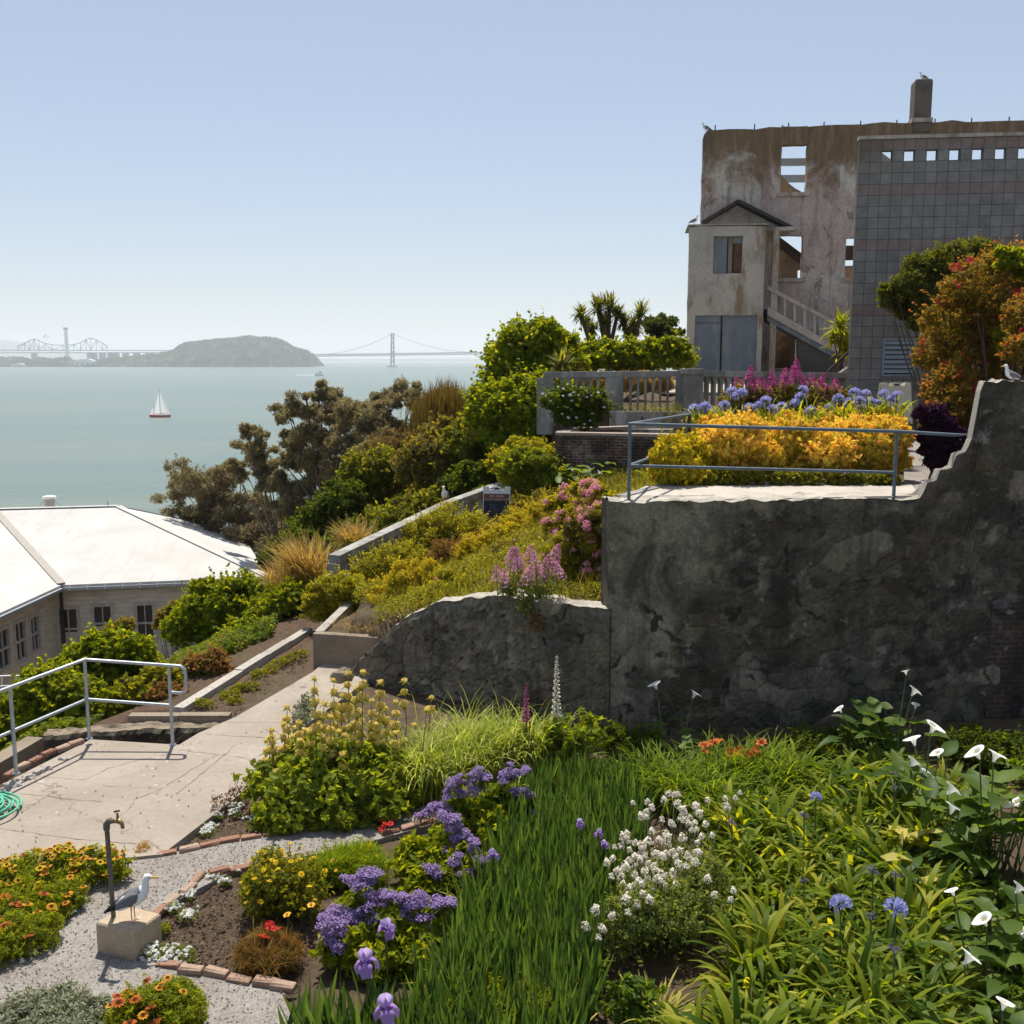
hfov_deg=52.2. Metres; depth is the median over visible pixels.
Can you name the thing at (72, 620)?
window
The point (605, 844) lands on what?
iris bloom
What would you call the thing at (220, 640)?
groundcover patch
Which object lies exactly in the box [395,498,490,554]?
mound shrub
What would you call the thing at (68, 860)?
daisy clump
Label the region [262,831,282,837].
brick
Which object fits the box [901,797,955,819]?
strap leaf clump
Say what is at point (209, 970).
brick
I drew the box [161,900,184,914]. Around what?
alyssum tuft
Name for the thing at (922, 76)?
gull
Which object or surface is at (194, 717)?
concrete kerb
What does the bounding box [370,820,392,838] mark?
orange blooms
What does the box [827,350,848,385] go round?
ramp wall
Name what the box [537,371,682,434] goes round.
terrace balustrade
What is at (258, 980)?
brick
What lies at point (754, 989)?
strap leaf clump
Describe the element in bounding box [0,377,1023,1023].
terrain
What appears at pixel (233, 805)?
alyssum tuft
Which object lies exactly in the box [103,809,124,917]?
standpipe tap
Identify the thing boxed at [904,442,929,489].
terrace path
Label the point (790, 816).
strap leaf clump
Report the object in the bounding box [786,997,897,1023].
strap leaf clump
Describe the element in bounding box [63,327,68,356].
bridge tower
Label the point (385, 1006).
iris bloom
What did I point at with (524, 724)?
foxglove
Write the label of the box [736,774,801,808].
strap leaf clump
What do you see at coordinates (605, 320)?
spiky palm
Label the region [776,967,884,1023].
strap leaf clump
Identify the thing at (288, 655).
soil weed
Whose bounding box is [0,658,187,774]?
patio railing
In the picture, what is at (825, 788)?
strap leaf clump
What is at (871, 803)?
strap leaf clump
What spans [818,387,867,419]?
blue flower clump
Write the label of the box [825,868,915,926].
strap leaf clump
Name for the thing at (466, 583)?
slope grass
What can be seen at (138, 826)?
leaf litter
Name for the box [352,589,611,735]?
stone wall
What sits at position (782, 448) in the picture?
amber shrub
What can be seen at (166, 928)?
green tuft
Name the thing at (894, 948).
blue globe flower
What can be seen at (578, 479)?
mound shrub
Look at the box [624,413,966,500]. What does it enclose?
terrace railing
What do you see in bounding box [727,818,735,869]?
blue globe flower
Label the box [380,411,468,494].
slope bush
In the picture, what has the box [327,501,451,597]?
stair balustrade
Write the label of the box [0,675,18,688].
yard handrail
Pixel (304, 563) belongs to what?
tan grass
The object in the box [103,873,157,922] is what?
gull
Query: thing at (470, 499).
stair balustrade
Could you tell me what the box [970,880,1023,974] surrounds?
calla plant
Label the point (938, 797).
strap leaf clump
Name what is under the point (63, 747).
brick
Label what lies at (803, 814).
blue globe flower
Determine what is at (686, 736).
calla plant
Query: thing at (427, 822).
brick
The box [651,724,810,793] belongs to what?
daylily clump
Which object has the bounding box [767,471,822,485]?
growth
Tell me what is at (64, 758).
rubble stone
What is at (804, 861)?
strap leaf clump
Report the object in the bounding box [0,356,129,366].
wooded shore
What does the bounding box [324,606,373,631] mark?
dry litter
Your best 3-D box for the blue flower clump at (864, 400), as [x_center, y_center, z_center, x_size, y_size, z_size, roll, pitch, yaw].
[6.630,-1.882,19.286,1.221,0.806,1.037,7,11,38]
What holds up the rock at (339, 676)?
on the concrete path at (82, 807)
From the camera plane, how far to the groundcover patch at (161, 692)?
16.89 m
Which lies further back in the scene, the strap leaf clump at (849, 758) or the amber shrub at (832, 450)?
the amber shrub at (832, 450)
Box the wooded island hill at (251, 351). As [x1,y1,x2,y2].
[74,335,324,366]
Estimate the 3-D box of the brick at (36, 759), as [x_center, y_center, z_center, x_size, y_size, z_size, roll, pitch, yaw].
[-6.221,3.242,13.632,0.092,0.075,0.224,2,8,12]
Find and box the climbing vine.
[991,243,1023,380]
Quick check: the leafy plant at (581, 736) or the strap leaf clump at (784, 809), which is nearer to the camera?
the strap leaf clump at (784, 809)
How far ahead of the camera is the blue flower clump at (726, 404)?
19.33 m
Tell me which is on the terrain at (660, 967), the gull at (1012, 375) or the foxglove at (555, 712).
the foxglove at (555, 712)
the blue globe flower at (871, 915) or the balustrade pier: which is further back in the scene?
the balustrade pier
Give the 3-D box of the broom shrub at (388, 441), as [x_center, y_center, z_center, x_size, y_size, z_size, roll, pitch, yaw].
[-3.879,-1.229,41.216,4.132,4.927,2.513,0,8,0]
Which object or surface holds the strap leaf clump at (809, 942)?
on the terrain at (660, 967)
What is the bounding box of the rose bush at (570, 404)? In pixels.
[537,380,618,431]
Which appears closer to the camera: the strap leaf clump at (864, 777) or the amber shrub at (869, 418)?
the strap leaf clump at (864, 777)
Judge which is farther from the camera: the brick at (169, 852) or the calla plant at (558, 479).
the calla plant at (558, 479)
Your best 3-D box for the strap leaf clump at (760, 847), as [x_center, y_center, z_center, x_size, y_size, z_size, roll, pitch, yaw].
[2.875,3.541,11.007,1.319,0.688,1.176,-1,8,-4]
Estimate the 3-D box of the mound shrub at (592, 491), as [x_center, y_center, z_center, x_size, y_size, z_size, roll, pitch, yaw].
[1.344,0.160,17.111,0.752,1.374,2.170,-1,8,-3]
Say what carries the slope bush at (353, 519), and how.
on the terrain at (660, 967)
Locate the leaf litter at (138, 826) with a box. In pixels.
[8,693,365,991]
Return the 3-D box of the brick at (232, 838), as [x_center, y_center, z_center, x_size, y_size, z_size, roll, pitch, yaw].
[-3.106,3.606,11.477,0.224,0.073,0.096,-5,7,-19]
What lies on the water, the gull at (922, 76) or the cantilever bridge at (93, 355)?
the cantilever bridge at (93, 355)
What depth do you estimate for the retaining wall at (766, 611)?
14.89 m
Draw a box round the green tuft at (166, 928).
[161,921,171,935]
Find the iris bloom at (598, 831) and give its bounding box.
[594,828,603,861]
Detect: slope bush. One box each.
[254,519,328,572]
[279,472,373,565]
[318,513,381,557]
[335,440,412,510]
[359,483,454,530]
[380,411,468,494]
[424,411,492,479]
[434,451,499,496]
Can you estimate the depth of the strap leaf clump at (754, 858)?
10.45 m
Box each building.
[0,495,267,688]
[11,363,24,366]
[75,359,96,365]
[685,79,1023,372]
[847,132,1023,410]
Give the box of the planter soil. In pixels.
[327,613,358,633]
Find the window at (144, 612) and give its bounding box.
[133,602,156,642]
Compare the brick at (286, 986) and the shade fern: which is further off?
the shade fern
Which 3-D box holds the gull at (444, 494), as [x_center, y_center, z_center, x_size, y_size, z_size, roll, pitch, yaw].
[-1.627,-0.432,25.416,0.178,0.450,0.494,1,8,10]
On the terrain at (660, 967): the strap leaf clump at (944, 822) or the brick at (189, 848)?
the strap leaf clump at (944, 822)
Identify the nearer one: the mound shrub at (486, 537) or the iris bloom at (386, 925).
the iris bloom at (386, 925)
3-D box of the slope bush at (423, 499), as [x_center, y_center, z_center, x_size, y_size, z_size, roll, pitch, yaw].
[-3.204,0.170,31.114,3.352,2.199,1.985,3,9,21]
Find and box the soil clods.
[162,647,317,979]
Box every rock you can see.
[330,667,354,683]
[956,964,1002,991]
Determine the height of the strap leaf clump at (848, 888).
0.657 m
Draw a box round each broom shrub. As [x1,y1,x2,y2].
[359,421,436,474]
[395,375,468,432]
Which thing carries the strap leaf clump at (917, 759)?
on the terrain at (660, 967)
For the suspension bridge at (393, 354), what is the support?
on the water
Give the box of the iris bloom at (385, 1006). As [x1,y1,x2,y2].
[373,993,398,1023]
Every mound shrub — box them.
[294,562,370,622]
[340,595,363,613]
[348,536,428,585]
[365,552,441,604]
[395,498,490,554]
[411,560,484,605]
[420,526,493,564]
[451,515,524,565]
[460,530,534,570]
[483,432,555,474]
[492,438,574,501]
[492,485,553,524]
[492,485,562,531]
[535,525,588,579]
[539,482,586,548]
[560,497,601,580]
[566,478,616,554]
[568,473,602,483]
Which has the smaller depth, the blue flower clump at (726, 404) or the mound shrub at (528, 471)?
the blue flower clump at (726, 404)
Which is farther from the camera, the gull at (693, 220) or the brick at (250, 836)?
the gull at (693, 220)
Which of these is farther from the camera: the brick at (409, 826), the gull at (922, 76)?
the gull at (922, 76)
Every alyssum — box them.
[10,936,51,963]
[63,891,90,919]
[139,940,196,964]
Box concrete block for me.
[96,907,161,960]
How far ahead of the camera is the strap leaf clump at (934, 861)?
10.69 m
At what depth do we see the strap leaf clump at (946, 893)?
9.99 m
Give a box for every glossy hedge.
[457,358,574,451]
[470,308,592,392]
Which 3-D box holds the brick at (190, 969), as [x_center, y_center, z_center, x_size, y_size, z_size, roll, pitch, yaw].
[-2.771,3.952,9.008,0.218,0.081,0.093,1,7,11]
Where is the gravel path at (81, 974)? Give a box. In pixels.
[0,779,510,1023]
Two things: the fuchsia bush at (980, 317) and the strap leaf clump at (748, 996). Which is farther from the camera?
the fuchsia bush at (980, 317)
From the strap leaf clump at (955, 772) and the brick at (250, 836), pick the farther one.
the strap leaf clump at (955, 772)
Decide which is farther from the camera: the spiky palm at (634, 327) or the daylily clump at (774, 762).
the spiky palm at (634, 327)
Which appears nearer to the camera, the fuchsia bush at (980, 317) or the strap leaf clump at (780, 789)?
the strap leaf clump at (780, 789)
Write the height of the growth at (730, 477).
0.379 m
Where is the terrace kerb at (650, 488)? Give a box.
[616,471,746,496]
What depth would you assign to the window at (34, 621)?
43.02 m
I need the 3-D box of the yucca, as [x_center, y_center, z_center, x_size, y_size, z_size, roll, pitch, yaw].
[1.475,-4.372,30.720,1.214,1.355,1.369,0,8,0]
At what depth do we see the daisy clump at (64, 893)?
9.93 m
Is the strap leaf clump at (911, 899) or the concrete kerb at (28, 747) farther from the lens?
the concrete kerb at (28, 747)
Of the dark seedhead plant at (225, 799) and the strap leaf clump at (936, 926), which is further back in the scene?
the dark seedhead plant at (225, 799)
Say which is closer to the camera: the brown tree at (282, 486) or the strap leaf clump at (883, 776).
the strap leaf clump at (883, 776)
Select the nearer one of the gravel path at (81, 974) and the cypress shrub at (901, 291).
the gravel path at (81, 974)
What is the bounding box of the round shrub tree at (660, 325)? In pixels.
[640,312,686,339]
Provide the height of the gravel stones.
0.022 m
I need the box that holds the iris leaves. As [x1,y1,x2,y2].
[380,742,659,1023]
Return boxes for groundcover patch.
[133,677,195,707]
[173,641,235,677]
[205,629,244,645]
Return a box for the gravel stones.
[1,778,514,1023]
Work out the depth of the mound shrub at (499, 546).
19.13 m
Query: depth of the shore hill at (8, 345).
13806.93 m
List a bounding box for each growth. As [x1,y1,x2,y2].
[697,469,767,485]
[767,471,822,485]
[823,468,902,485]
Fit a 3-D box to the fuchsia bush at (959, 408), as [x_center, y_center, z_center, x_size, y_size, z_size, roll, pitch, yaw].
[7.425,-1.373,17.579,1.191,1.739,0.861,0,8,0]
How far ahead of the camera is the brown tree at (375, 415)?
45.37 m
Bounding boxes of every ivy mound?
[0,657,124,750]
[44,619,170,686]
[106,659,183,712]
[157,562,267,649]
[212,575,305,633]
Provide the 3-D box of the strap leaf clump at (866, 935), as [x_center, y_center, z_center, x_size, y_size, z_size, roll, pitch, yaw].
[2.766,3.819,8.995,1.416,0.708,1.118,-8,11,-42]
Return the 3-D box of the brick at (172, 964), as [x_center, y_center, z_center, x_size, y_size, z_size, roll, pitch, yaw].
[-2.991,3.960,9.115,0.224,0.078,0.092,0,11,15]
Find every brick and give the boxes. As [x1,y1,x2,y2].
[2,768,18,779]
[18,761,30,771]
[28,755,43,765]
[40,748,56,757]
[55,743,70,753]
[68,738,84,747]
[152,904,167,915]
[155,959,182,969]
[157,849,176,855]
[162,893,181,906]
[177,963,203,975]
[178,881,197,895]
[179,843,199,853]
[188,871,206,882]
[199,839,220,848]
[202,964,229,978]
[208,864,230,876]
[219,835,239,843]
[225,972,252,985]
[230,862,249,874]
[241,833,261,840]
[252,974,279,987]
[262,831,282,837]
[269,978,296,993]
[379,826,400,835]
[399,821,419,830]
[417,817,436,825]
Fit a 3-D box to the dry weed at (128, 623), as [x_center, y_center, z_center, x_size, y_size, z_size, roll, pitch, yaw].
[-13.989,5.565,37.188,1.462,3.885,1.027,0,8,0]
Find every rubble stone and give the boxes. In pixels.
[0,787,10,791]
[2,780,21,787]
[21,775,34,779]
[32,770,42,774]
[41,766,52,770]
[58,756,67,760]
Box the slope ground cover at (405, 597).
[353,401,681,623]
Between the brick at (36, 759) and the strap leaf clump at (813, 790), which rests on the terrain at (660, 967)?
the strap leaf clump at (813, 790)
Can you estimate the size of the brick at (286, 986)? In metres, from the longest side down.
0.218 x 0.093 x 0.081 m
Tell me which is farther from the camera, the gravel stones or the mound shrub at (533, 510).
the mound shrub at (533, 510)
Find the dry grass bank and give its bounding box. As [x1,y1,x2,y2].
[571,366,674,399]
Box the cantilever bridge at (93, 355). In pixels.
[0,338,168,359]
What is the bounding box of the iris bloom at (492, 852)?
[487,848,498,877]
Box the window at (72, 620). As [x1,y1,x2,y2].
[56,606,81,651]
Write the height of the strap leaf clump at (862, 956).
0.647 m
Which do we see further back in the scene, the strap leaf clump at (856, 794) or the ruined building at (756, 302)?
the ruined building at (756, 302)
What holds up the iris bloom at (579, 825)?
on the terrain at (660, 967)
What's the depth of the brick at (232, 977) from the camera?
8.87 m
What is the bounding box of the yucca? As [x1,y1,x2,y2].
[547,341,579,378]
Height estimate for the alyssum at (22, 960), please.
0.236 m
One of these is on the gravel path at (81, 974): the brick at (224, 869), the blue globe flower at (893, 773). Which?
the brick at (224, 869)
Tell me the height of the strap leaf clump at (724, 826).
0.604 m
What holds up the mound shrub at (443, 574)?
on the terrain at (660, 967)
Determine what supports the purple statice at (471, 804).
on the terrain at (660, 967)
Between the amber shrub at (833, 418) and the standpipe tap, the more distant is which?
the amber shrub at (833, 418)
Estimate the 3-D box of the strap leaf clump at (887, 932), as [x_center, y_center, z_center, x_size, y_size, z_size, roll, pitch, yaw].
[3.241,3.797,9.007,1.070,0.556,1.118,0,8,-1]
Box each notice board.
[483,486,510,525]
[877,383,912,423]
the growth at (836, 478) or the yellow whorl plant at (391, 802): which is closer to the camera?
the yellow whorl plant at (391, 802)
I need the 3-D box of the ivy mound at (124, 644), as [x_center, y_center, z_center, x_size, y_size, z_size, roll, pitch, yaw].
[-7.175,2.772,18.405,2.244,1.805,1.322,0,8,0]
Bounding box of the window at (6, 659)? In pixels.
[0,624,12,672]
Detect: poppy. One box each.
[258,933,268,955]
[265,920,274,933]
[271,927,280,941]
[283,912,293,932]
[307,902,315,936]
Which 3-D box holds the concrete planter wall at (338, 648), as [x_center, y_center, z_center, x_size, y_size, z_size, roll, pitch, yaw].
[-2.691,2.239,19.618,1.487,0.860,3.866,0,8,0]
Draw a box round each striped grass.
[336,695,507,806]
[400,680,545,785]
[452,691,605,778]
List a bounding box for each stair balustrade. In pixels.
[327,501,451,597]
[446,481,516,521]
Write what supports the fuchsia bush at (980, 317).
on the terrain at (660, 967)
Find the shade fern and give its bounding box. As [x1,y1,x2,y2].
[594,718,1023,770]
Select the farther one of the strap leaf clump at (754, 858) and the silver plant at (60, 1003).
the strap leaf clump at (754, 858)
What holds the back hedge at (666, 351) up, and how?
on the terrain at (660, 967)
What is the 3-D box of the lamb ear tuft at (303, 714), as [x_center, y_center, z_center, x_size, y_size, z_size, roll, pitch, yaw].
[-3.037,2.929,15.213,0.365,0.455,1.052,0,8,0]
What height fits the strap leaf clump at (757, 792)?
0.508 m
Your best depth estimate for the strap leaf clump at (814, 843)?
10.71 m
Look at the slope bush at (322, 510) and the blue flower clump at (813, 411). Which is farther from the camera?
the slope bush at (322, 510)
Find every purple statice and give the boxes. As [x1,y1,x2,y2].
[307,865,456,986]
[384,809,486,900]
[412,761,541,848]
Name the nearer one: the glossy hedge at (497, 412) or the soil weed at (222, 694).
the soil weed at (222, 694)
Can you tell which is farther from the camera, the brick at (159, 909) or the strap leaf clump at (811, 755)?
the strap leaf clump at (811, 755)
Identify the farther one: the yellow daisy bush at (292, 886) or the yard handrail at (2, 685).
the yard handrail at (2, 685)
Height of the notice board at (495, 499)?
1.000 m
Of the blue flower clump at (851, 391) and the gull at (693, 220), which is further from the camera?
the gull at (693, 220)
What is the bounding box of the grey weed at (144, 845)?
[134,836,151,852]
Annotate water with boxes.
[0,362,683,583]
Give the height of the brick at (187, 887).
0.081 m
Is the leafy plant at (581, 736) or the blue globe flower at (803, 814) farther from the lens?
the leafy plant at (581, 736)
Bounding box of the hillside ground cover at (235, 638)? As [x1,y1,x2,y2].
[1,454,490,750]
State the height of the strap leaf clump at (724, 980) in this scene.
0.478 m
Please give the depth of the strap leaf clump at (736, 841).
10.64 m
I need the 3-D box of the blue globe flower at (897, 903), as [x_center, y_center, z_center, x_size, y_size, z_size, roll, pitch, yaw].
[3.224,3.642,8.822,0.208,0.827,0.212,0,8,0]
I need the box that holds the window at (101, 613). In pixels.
[90,603,114,630]
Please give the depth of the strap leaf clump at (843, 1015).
8.03 m
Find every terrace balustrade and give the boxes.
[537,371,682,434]
[703,371,847,412]
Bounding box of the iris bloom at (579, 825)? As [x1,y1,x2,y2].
[576,818,584,850]
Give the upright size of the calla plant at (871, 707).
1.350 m
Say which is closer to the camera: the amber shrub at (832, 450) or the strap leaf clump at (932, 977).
the strap leaf clump at (932, 977)
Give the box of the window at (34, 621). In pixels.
[28,611,42,655]
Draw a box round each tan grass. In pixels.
[247,554,292,588]
[259,526,346,589]
[326,512,385,550]
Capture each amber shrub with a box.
[646,421,727,485]
[691,407,753,434]
[696,404,770,474]
[749,413,825,475]
[767,404,829,422]
[797,411,867,475]
[818,412,911,469]
[825,403,906,422]
[848,413,916,475]
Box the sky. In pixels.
[0,0,1023,358]
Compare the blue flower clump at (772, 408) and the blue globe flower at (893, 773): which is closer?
the blue globe flower at (893, 773)
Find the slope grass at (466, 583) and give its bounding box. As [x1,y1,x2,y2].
[352,406,679,616]
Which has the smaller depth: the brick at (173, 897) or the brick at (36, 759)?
the brick at (173, 897)
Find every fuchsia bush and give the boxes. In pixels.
[909,227,1023,403]
[917,378,974,447]
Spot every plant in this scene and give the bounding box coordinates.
[0,977,116,1023]
[210,779,246,811]
[233,704,331,836]
[281,669,390,833]
[346,677,439,829]
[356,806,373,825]
[490,544,570,632]
[537,706,607,772]
[549,458,642,491]
[593,968,694,1023]
[601,680,712,775]
[817,670,950,761]
[819,306,849,371]
[840,719,1018,812]
[880,825,942,882]
[891,996,1023,1023]
[899,745,1023,886]
[900,887,1023,1018]
[901,774,1014,879]
[903,940,1023,1023]
[935,866,1023,1023]
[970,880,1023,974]
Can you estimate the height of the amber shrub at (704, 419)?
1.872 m
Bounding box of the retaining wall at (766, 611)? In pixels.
[601,378,1023,734]
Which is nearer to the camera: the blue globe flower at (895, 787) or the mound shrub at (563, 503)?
the blue globe flower at (895, 787)
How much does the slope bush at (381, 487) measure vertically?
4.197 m
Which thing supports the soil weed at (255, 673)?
on the terrain at (660, 967)
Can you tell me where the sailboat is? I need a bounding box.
[149,391,170,416]
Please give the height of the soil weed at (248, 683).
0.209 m
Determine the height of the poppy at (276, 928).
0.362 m
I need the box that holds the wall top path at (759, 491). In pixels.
[619,481,915,501]
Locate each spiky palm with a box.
[568,301,600,370]
[585,289,630,370]
[612,297,653,341]
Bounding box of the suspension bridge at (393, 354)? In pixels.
[300,333,484,366]
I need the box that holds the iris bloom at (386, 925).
[377,917,395,985]
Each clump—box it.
[0,840,136,891]
[0,869,90,924]
[0,903,68,967]
[99,971,211,1023]
[277,968,358,1023]
[318,965,419,1023]
[369,970,458,1023]
[431,969,567,1023]
[599,737,760,816]
[627,740,778,832]
[639,986,733,1023]
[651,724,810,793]
[661,970,811,1023]
[668,400,721,423]
[672,778,785,849]
[677,973,811,1023]
[681,938,801,1012]
[682,899,827,992]
[689,829,775,896]
[697,792,789,863]
[702,726,854,802]
[703,824,809,881]
[708,859,798,925]
[711,870,801,949]
[712,386,757,417]
[717,887,848,972]
[718,784,783,818]
[719,819,861,889]
[720,971,824,1023]
[723,783,842,836]
[724,786,824,853]
[724,832,812,898]
[726,943,856,1022]
[729,802,849,875]
[730,854,834,914]
[732,982,870,1023]
[735,395,790,420]
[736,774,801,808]
[750,760,809,801]
[754,927,853,998]
[758,738,841,786]
[759,865,866,931]
[762,894,909,987]
[764,798,871,870]
[766,784,838,830]
[767,777,828,817]
[768,757,863,804]
[768,842,890,926]
[774,385,830,424]
[774,929,927,1023]
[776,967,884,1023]
[777,770,870,824]
[785,887,875,954]
[786,812,900,892]
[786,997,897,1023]
[790,759,891,810]
[790,858,930,938]
[793,810,852,846]
[794,785,882,836]
[795,926,943,1023]
[798,749,899,798]
[805,790,912,867]
[808,951,939,1023]
[813,743,899,782]
[813,760,918,806]
[817,775,915,836]
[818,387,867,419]
[820,907,959,984]
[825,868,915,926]
[828,853,905,901]
[830,778,899,811]
[834,740,934,776]
[834,810,940,884]
[840,389,903,415]
[841,1006,889,1023]
[844,775,946,828]
[844,863,976,959]
[845,824,968,909]
[854,760,959,799]
[854,903,1000,989]
[855,788,954,839]
[855,953,983,1023]
[858,858,989,939]
[863,928,1006,1022]
[866,389,924,417]
[869,980,981,1023]
[871,800,990,864]
[879,748,950,780]
[883,782,957,810]
[892,824,988,874]
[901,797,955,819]
[901,812,1015,875]
[902,858,992,917]
[912,808,985,862]
[922,756,988,797]
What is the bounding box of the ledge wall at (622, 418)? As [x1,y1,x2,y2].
[609,410,687,432]
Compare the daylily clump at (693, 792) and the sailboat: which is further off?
the sailboat
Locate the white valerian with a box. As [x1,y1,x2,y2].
[581,790,742,967]
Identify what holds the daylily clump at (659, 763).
on the terrain at (660, 967)
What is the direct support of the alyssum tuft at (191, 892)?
on the terrain at (660, 967)
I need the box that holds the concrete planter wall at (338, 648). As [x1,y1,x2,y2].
[313,600,377,668]
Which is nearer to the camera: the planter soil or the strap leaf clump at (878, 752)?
the strap leaf clump at (878, 752)
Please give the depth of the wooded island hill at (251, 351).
4978.07 m
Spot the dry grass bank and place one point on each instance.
(641, 385)
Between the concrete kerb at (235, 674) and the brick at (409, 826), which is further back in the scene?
the concrete kerb at (235, 674)
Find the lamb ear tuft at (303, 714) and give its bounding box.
[289,691,314,729]
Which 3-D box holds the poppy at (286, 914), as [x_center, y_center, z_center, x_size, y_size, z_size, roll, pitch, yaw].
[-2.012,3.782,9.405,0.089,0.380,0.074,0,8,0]
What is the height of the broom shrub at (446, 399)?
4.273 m
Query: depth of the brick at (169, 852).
11.16 m
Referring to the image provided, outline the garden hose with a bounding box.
[0,791,22,818]
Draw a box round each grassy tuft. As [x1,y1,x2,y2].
[225,918,307,978]
[307,833,392,893]
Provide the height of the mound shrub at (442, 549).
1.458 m
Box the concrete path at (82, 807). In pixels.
[0,664,369,861]
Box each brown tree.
[148,453,278,557]
[221,421,311,542]
[266,378,376,562]
[346,374,427,456]
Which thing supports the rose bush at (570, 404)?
on the terrain at (660, 967)
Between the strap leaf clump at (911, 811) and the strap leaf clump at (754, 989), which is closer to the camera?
the strap leaf clump at (754, 989)
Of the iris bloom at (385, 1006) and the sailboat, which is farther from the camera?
the sailboat
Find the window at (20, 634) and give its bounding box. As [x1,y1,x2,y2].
[12,616,28,664]
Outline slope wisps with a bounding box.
[357,399,681,616]
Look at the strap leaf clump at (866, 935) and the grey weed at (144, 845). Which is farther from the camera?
the grey weed at (144, 845)
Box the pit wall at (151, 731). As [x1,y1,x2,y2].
[41,720,224,761]
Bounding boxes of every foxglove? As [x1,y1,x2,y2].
[508,681,540,766]
[537,656,567,774]
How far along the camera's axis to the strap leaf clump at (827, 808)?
11.68 m
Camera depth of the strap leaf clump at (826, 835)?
11.23 m
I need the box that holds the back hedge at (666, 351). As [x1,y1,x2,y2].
[578,328,700,371]
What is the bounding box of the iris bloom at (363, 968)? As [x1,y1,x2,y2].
[354,947,379,1002]
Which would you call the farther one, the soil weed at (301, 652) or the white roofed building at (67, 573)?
the white roofed building at (67, 573)
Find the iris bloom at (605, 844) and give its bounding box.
[601,839,612,872]
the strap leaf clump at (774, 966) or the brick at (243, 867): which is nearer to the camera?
the strap leaf clump at (774, 966)
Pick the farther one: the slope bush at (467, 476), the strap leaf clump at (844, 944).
the slope bush at (467, 476)
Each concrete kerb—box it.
[0,736,44,783]
[128,712,231,722]
[174,627,312,712]
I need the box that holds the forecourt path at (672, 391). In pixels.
[656,381,819,393]
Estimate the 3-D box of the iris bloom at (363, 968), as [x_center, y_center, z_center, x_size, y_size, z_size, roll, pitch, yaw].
[-1.132,3.770,8.177,0.199,0.760,0.182,0,8,0]
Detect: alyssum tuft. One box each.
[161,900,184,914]
[175,905,199,922]
[180,887,196,901]
[198,826,215,837]
[200,821,218,831]
[203,870,221,881]
[212,811,229,819]
[217,876,232,886]
[227,862,243,873]
[228,802,244,808]
[228,807,242,817]
[241,814,255,824]
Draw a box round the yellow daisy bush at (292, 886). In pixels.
[237,841,334,926]
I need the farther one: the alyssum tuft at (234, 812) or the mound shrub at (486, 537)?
the mound shrub at (486, 537)
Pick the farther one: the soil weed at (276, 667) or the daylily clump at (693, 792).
the soil weed at (276, 667)
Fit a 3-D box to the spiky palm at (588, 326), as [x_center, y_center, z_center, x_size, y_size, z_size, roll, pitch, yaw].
[2.841,-6.641,39.473,1.368,2.679,2.356,3,9,21]
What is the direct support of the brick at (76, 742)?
on the concrete path at (82, 807)
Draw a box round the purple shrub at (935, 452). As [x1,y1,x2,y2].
[910,400,968,474]
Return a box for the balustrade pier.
[679,369,704,414]
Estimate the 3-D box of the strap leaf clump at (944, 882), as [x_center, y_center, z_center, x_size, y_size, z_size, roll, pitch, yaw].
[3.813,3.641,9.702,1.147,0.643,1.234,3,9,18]
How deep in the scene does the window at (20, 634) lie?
41.89 m
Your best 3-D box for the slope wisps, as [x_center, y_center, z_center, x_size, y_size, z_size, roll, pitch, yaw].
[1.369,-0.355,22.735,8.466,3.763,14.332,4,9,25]
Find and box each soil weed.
[194,698,216,708]
[218,687,241,698]
[224,694,246,705]
[230,681,250,691]
[240,679,260,691]
[250,667,270,678]
[262,662,278,673]
[271,657,287,666]
[280,652,298,663]
[290,649,309,658]
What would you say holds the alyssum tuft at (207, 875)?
on the terrain at (660, 967)
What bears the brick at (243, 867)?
on the gravel path at (81, 974)
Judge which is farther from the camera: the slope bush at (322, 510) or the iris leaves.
the slope bush at (322, 510)
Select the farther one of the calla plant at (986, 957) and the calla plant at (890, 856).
the calla plant at (890, 856)
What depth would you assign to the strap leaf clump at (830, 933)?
9.50 m
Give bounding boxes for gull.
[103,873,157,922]
[441,486,448,501]
[689,215,697,222]
[702,122,711,131]
[919,72,928,78]
[1001,364,1023,380]
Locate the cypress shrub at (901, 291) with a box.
[874,229,996,406]
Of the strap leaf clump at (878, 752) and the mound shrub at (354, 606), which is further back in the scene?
the mound shrub at (354, 606)
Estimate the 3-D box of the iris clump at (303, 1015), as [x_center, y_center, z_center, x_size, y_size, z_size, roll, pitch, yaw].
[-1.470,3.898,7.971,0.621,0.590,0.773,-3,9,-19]
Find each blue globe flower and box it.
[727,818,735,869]
[799,810,809,854]
[799,877,808,915]
[809,791,821,838]
[829,893,852,954]
[865,912,876,965]
[866,864,879,923]
[884,896,908,944]
[888,942,900,992]
[889,770,898,809]
[890,870,900,898]
[892,784,899,820]
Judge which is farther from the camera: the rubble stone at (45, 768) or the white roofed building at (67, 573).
the white roofed building at (67, 573)
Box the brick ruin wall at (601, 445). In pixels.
[555,425,686,483]
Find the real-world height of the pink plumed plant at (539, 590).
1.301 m
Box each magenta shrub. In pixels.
[716,366,799,414]
[772,359,851,414]
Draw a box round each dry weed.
[100,616,137,630]
[151,598,183,660]
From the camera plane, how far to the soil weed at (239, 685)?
16.71 m
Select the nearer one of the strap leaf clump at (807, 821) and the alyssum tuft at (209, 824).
the strap leaf clump at (807, 821)
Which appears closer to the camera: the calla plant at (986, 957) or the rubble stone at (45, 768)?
the calla plant at (986, 957)
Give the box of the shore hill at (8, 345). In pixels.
[0,339,483,361]

